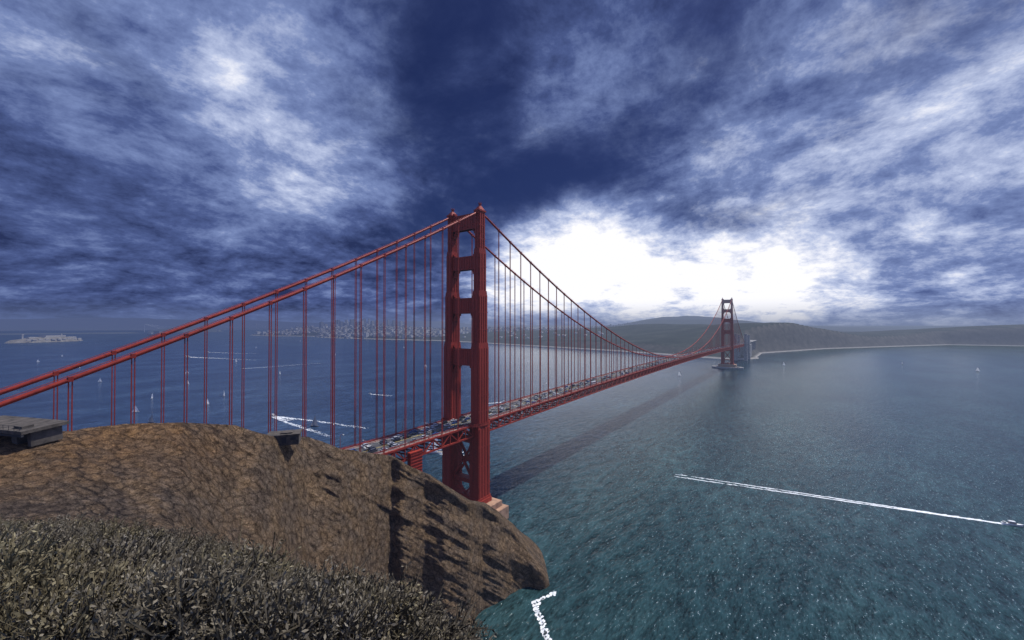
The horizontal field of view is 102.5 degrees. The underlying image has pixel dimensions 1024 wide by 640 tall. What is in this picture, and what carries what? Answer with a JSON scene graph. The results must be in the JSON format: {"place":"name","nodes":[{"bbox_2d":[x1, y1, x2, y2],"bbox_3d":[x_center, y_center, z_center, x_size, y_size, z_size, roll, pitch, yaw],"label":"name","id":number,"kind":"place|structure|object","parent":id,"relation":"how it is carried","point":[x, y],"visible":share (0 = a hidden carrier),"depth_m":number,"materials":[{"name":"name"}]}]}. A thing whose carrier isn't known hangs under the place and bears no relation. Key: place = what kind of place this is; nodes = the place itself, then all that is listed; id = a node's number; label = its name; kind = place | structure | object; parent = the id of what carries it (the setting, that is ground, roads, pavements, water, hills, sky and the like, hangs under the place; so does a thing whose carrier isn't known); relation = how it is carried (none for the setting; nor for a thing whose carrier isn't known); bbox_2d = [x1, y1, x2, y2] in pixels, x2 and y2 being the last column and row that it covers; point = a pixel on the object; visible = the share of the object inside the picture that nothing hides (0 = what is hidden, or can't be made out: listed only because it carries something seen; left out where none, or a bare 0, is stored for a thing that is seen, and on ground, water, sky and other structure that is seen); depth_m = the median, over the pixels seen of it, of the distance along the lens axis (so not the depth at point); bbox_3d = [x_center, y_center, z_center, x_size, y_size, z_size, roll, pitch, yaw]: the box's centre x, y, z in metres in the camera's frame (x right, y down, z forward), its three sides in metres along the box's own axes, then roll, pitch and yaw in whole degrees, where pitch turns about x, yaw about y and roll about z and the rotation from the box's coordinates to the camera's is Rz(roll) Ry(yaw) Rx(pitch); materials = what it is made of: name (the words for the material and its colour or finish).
{"place":"outdoors","nodes":[
{"label":"outdoors","id":0,"kind":"place"},
{"bbox_2d":[21,334,81,340],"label":"island buildings","id":1,"kind":"structure","parent":0,"point":[46,336],"depth_m":3392.79,"materials":[{"name":"grey concrete"}]},
{"bbox_2d":[0,332,133,334],"bbox_3d":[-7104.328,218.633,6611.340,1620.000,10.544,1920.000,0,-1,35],"label":"treasure island","id":2,"kind":"structure","parent":0,"point":[68,333],"depth_m":6464.11,"materials":[{"name":"grey"}]},
{"bbox_2d":[0,422,549,630],"bbox_3d":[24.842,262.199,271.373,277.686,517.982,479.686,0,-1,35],"label":"headland","id":3,"kind":"structure","parent":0,"point":[318,501],"depth_m":142.75,"materials":[{"name":"brown soil"}]},
{"bbox_2d":[0,415,301,446],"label":"bunkers","id":4,"kind":"object","parent":3,"relation":"on","point":[32,432],"visible":0.91,"depth_m":104.65,"materials":[{"name":"concrete"}]},
{"bbox_2d":[0,509,496,639],"bbox_3d":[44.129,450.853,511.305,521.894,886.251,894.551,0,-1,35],"label":"scrub","id":5,"kind":"object","parent":3,"relation":"on","point":[60,579],"visible":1,"depth_m":4.07,"materials":[{"name":"plant"}]},
{"bbox_2d":[406,449,422,470],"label":"bridge support","id":6,"kind":"object","parent":3,"relation":"on","point":[415,458],"visible":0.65,"depth_m":247.79,"materials":[{"name":"paint"}]},
{"bbox_2d":[0,318,563,330],"bbox_3d":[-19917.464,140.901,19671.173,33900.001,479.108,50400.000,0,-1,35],"label":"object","id":7,"kind":"object","parent":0,"point":[80,324],"visible":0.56,"depth_m":16801.90,"materials":[{"name":"grey"}]},
{"bbox_2d":[0,325,1023,639],"bbox_3d":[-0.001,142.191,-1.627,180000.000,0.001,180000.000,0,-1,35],"label":"sea","id":8,"kind":"structure","parent":0,"point":[624,525],"depth_m":427.36,"materials":[{"name":"liquid"}]},
{"bbox_2d":[5,337,82,342],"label":"island","id":9,"kind":"structure","parent":8,"relation":"in","point":[31,341],"depth_m":3332.88,"materials":[{"name":"grey stone"}]},
{"bbox_2d":[149,326,222,332],"bbox_3d":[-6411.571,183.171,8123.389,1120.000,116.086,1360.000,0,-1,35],"label":"island","id":10,"kind":"structure","parent":8,"relation":"in","point":[192,328],"depth_m":7821.97,"materials":[{"name":"grey"}]},
{"bbox_2d":[147,331,318,426],"bbox_3d":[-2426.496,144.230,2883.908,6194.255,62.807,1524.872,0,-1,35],"label":"sailboats","id":11,"kind":"object","parent":8,"relation":"on","point":[314,423],"visible":0.91,"depth_m":596.30,"materials":[{"name":"blue"}]},
{"bbox_2d":[211,324,301,330],"bbox_3d":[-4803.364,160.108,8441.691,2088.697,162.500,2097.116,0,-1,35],"label":"bay bridge","id":12,"kind":"structure","parent":8,"relation":"on","point":[217,328],"depth_m":8357.82,"materials":[{"name":"silver metal"}]},
{"bbox_2d":[37,347,1023,526],"bbox_3d":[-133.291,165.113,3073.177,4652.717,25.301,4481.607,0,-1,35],"label":"boats","id":13,"kind":"object","parent":8,"relation":"on","point":[1011,522],"visible":0.63,"depth_m":455.03,"materials":[{"name":"white"}]},
{"bbox_2d":[531,591,555,639],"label":"surf","id":14,"kind":"structure","parent":8,"relation":"on","point":[544,632],"depth_m":201.67,"materials":[{"name":"liquid"}]},
{"bbox_2d":[465,363,736,518],"bbox_3d":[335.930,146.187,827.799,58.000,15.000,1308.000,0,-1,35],"label":"tower piers","id":15,"kind":"structure","parent":8,"relation":"in","point":[499,506],"depth_m":300.44,"materials":[{"name":"concrete"}]},
{"bbox_2d":[442,202,733,502],"bbox_3d":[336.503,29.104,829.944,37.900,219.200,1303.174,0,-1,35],"label":"bridge towers","id":16,"kind":"structure","parent":15,"relation":"on","point":[475,357],"depth_m":302.94,"materials":[{"name":"metal"}]},
{"bbox_2d":[0,211,743,407],"bbox_3d":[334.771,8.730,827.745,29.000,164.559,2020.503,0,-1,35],"label":"cables","id":17,"kind":"object","parent":16,"relation":"on","point":[90,371],"visible":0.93,"depth_m":181.73,"materials":[{"name":"paint"}]},
{"bbox_2d":[53,220,742,453],"bbox_3d":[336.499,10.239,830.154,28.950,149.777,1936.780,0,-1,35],"label":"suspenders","id":18,"kind":"object","parent":17,"relation":"hanging from","point":[332,339],"visible":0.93,"depth_m":257.62,"materials":[{"name":"paint"}]},
{"bbox_2d":[347,347,726,453],"bbox_3d":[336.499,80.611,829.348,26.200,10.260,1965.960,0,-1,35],"label":"sidewalks","id":19,"kind":"structure","parent":16,"relation":"on","point":[490,418],"depth_m":300.35,"materials":[{"name":"grey concrete"}]},
{"bbox_2d":[340,343,743,451],"bbox_3d":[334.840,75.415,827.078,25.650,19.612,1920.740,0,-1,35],"label":"lamp posts","id":20,"kind":"object","parent":19,"relation":"on","point":[538,391],"visible":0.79,"depth_m":410.04,"materials":[{"name":"red metal"}]},
{"bbox_2d":[342,344,743,461],"bbox_3d":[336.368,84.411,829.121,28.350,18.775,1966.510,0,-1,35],"label":"stiffening truss","id":21,"kind":"object","parent":16,"relation":"on","point":[609,384],"visible":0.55,"depth_m":363.30,"materials":[{"name":"metal"}]},
{"bbox_2d":[339,344,740,453],"bbox_3d":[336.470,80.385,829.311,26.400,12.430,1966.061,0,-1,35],"label":"bridge railing","id":22,"kind":"object","parent":21,"relation":"on","point":[434,435],"visible":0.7,"depth_m":333.82,"materials":[{"name":"metal"}]},
{"bbox_2d":[356,344,737,453],"bbox_3d":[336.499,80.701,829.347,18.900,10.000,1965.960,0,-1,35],"label":"roadway","id":23,"kind":"structure","parent":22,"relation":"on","point":[400,442],"depth_m":306.65,"materials":[{"name":"grey asphalt"}]},
{"bbox_2d":[350,341,750,452],"bbox_3d":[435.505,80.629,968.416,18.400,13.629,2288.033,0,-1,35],"label":"traffic","id":24,"kind":"object","parent":23,"relation":"on","point":[370,449],"visible":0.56,"depth_m":340.64,"materials":[{"name":"white paint"}]},
{"bbox_2d":[193,352,1011,525],"bbox_3d":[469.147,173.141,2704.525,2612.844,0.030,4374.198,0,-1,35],"label":"wakes","id":25,"kind":"object","parent":8,"relation":"on","point":[278,418],"visible":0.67,"depth_m":340.22,"materials":[{"name":"liquid"}]},
{"bbox_2d":[712,366,743,368],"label":"fender","id":26,"kind":"object","parent":8,"relation":"in","point":[728,367],"visible":0.74,"depth_m":1323.01,"materials":[{"name":"concrete"}]},
{"bbox_2d":[734,334,751,360],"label":"pylons","id":27,"kind":"object","parent":8,"relation":"on","point":[746,350],"visible":0.72,"depth_m":1689.34,"materials":[{"name":"concrete"}]},
{"bbox_2d":[0,0,1023,325],"label":"sky","id":28,"kind":"structure","parent":0,"point":[801,162],"materials":[{"name":"blue"}]},
{"bbox_2d":[254,316,905,341],"bbox_3d":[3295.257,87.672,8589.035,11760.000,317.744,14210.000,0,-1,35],"label":"distant land","id":29,"kind":"structure","parent":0,"point":[683,320],"depth_m":6641.60,"materials":[{"name":"grey"}]},
{"bbox_2d":[253,318,635,338],"bbox_3d":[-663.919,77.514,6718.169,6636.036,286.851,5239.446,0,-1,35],"label":"city blocks","id":30,"kind":"structure","parent":29,"relation":"on","point":[440,332],"depth_m":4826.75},
{"bbox_2d":[265,319,638,338],"bbox_3d":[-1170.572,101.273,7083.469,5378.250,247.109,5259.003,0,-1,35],"label":"city blocks","id":31,"kind":"structure","parent":29,"relation":"on","point":[368,330],"depth_m":5213.11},
{"bbox_2d":[260,320,643,337],"bbox_3d":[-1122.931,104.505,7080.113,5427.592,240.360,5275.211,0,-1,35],"label":"city blocks","id":32,"kind":"structure","parent":29,"relation":"on","point":[324,329],"depth_m":5312.98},
{"bbox_2d":[487,322,1023,359],"bbox_3d":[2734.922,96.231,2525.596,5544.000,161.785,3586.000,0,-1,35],"label":"hills","id":33,"kind":"structure","parent":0,"point":[669,339],"depth_m":2545.77,"materials":[{"name":"grey"}]},
{"bbox_2d":[750,340,756,350],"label":"approach","id":34,"kind":"structure","parent":33,"relation":"on","point":[753,342],"depth_m":1963.08,"materials":[{"name":"concrete"}]}
]}

